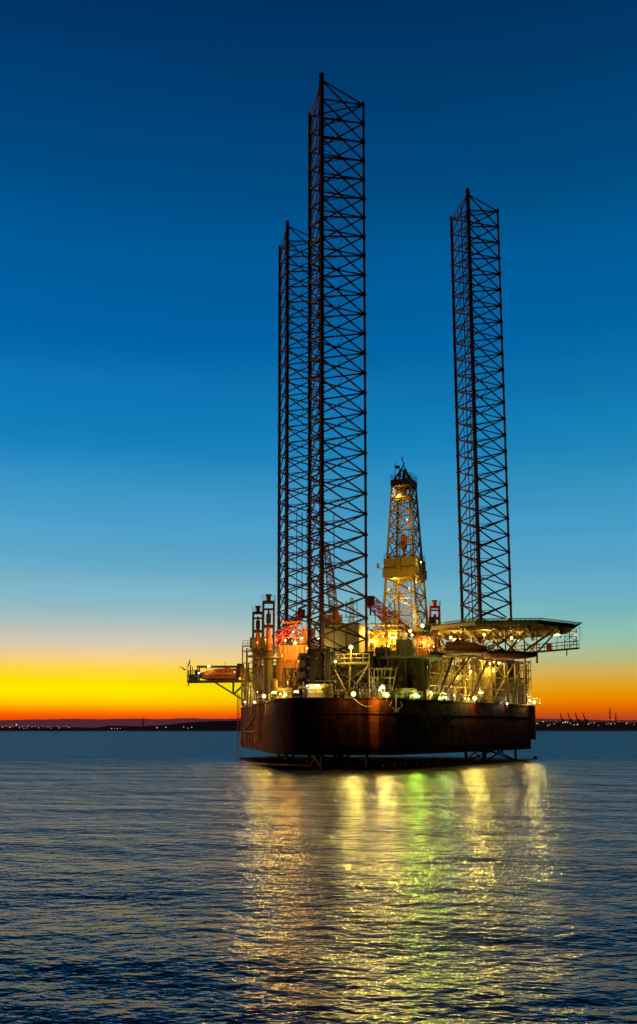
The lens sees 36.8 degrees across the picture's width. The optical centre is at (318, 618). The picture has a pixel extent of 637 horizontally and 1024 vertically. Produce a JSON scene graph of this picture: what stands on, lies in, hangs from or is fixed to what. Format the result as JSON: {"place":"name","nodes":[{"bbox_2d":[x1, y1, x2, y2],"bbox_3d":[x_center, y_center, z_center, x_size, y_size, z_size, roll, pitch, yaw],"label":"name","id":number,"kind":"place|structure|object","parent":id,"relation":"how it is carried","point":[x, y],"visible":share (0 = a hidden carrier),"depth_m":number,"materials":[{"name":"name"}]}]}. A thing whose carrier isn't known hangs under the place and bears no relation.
{"place":"outdoors","nodes":[
{"label":"outdoors","id":0,"kind":"place"},
{"bbox_2d":[0,718,240,728],"bbox_3d":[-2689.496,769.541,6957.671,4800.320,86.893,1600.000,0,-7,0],"label":"distant hills","id":1,"kind":"structure","parent":0,"point":[70,723],"depth_m":6574.67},
{"bbox_2d":[0,729,240,730],"bbox_3d":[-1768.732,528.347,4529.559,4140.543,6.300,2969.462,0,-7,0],"label":"shore","id":2,"kind":"structure","parent":0,"point":[119,730],"depth_m":3083.32,"materials":[{"name":"black"}]},
{"bbox_2d":[0,726,94,729],"bbox_3d":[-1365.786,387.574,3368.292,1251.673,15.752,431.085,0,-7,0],"label":"wood","id":3,"kind":"object","parent":2,"relation":"on","point":[46,728],"visible":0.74,"depth_m":3209.33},
{"bbox_2d":[94,720,240,729],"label":"wood","id":4,"kind":"object","parent":2,"relation":"on","point":[219,725],"visible":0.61,"depth_m":3151.55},
{"bbox_2d":[0,731,636,1023],"bbox_3d":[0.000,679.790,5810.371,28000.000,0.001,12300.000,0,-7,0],"label":"sea","id":5,"kind":"structure","parent":0,"point":[177,877],"depth_m":35.92,"materials":[{"name":"blue liquid"}]},
{"bbox_2d":[187,72,581,768],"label":"jack up rig","id":6,"kind":"object","parent":5,"relation":"in","point":[365,710],"visible":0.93,"depth_m":158.26,"materials":[{"name":"grey metal"}]},
{"bbox_2d":[180,660,192,673],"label":"satellite dish","id":7,"kind":"object","parent":6,"relation":"attached to","point":[187,667],"visible":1,"depth_m":187.99,"materials":[{"name":"grey metal"}]},
{"bbox_2d":[199,667,235,679],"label":"lifeboat","id":8,"kind":"object","parent":6,"relation":"on","point":[225,673],"visible":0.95,"depth_m":186.97,"materials":[{"name":"plastic"}]},
{"bbox_2d":[248,606,261,664],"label":"exhaust stack","id":9,"kind":"object","parent":6,"relation":"on","point":[256,639],"visible":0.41,"depth_m":184.28,"materials":[{"name":"metal"}]},
{"bbox_2d":[269,679,277,699],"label":"storage tank","id":10,"kind":"object","parent":6,"relation":"on","point":[273,684],"visible":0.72,"depth_m":157.13,"materials":[{"name":"yellow metal"}]},
{"bbox_2d":[255,594,305,701],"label":"pedestal crane","id":11,"kind":"object","parent":6,"relation":"on","point":[268,650],"visible":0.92,"depth_m":163.22,"materials":[{"name":"metal"}]},
{"bbox_2d":[276,688,297,698],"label":"cabin","id":12,"kind":"object","parent":6,"relation":"on","point":[291,689],"visible":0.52,"depth_m":146.92,"materials":[{"name":"metal"}]},
{"bbox_2d":[282,621,300,643],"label":"jib rest","id":13,"kind":"object","parent":6,"relation":"on","point":[295,623],"visible":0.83,"depth_m":168.36,"materials":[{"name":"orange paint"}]},
{"bbox_2d":[301,627,314,643],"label":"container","id":14,"kind":"object","parent":6,"relation":"on","point":[304,631],"visible":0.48,"depth_m":168.69,"materials":[{"name":"orange metal"}]},
{"bbox_2d":[307,684,333,697],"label":"cabin","id":15,"kind":"object","parent":6,"relation":"on","point":[311,688],"visible":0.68,"depth_m":138.99,"materials":[{"name":"metal"}]},
{"bbox_2d":[324,545,341,623],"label":"pedestal crane","id":16,"kind":"object","parent":6,"relation":"on","point":[337,615],"visible":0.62,"depth_m":205.71,"materials":[{"name":"red metal"}]},
{"bbox_2d":[346,598,356,622],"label":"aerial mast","id":17,"kind":"object","parent":6,"relation":"on","point":[351,599],"visible":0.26,"depth_m":191.29,"materials":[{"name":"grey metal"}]},
{"bbox_2d":[375,647,391,655],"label":"container","id":18,"kind":"object","parent":6,"relation":"on","point":[381,653],"visible":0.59,"depth_m":151.12,"materials":[{"name":"brown metal"}]},
{"bbox_2d":[381,618,398,628],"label":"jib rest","id":19,"kind":"object","parent":6,"relation":"on","point":[395,620],"visible":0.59,"depth_m":175.03,"materials":[{"name":"metal"}]},
{"bbox_2d":[388,650,397,655],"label":"toolbox","id":20,"kind":"object","parent":6,"relation":"on","point":[392,654],"visible":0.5,"depth_m":151.16,"materials":[{"name":"brown metal"}]},
{"bbox_2d":[367,596,440,644],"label":"pedestal crane","id":21,"kind":"object","parent":6,"relation":"on","point":[371,603],"visible":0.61,"depth_m":177.77,"materials":[{"name":"metal"}]},
{"bbox_2d":[396,640,416,655],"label":"container","id":22,"kind":"object","parent":6,"relation":"on","point":[405,645],"visible":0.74,"depth_m":151.15,"materials":[{"name":"metal"}]},
{"bbox_2d":[397,688,416,698],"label":"cabin","id":23,"kind":"object","parent":6,"relation":"on","point":[407,690],"visible":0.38,"depth_m":143.43,"materials":[{"name":"metal"}]},
{"bbox_2d":[431,673,440,698],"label":"storage tank","id":24,"kind":"object","parent":6,"relation":"on","point":[435,678],"visible":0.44,"depth_m":153.64,"materials":[{"name":"yellow metal"}]},
{"bbox_2d":[446,640,487,654],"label":"lifeboat","id":25,"kind":"object","parent":6,"relation":"on","point":[457,647],"visible":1,"depth_m":151.63,"materials":[{"name":"plastic"}]},
{"bbox_2d":[479,667,495,698],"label":"storage tank","id":26,"kind":"object","parent":6,"relation":"on","point":[486,672],"visible":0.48,"depth_m":168.30,"materials":[{"name":"metal"}]},
{"bbox_2d":[483,649,536,658],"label":"lifeboat","id":27,"kind":"object","parent":6,"relation":"hanging from","point":[501,654],"visible":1,"depth_m":156.62,"materials":[{"name":"plastic"}]},
{"bbox_2d":[0,0,636,719],"label":"sky","id":28,"kind":"structure","parent":0,"point":[154,153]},
{"bbox_2d":[466,671,479,697],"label":"storage tank","id":29,"kind":"object","parent":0,"point":[475,685],"visible":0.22,"depth_m":167.89,"materials":[{"name":"metal"}]},
{"bbox_2d":[536,719,636,723],"bbox_3d":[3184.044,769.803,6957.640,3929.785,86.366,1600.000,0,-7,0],"label":"distant hills","id":30,"kind":"structure","parent":0,"point":[558,720],"depth_m":6786.30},
{"bbox_2d":[536,730,636,730],"bbox_3d":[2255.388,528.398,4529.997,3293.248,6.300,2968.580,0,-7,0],"label":"shore","id":31,"kind":"structure","parent":0,"point":[586,730],"depth_m":3090.38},
{"bbox_2d":[536,721,636,729],"bbox_3d":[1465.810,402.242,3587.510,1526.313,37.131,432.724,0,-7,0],"label":"wood","id":32,"kind":"object","parent":31,"relation":"on","point":[590,726],"visible":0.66,"depth_m":3419.73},
{"bbox_2d":[609,708,610,729],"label":"radio mast","id":33,"kind":"object","parent":31,"relation":"on","point":[610,720],"visible":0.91,"depth_m":3330.12,"materials":[{"name":"black metal"}]}
]}

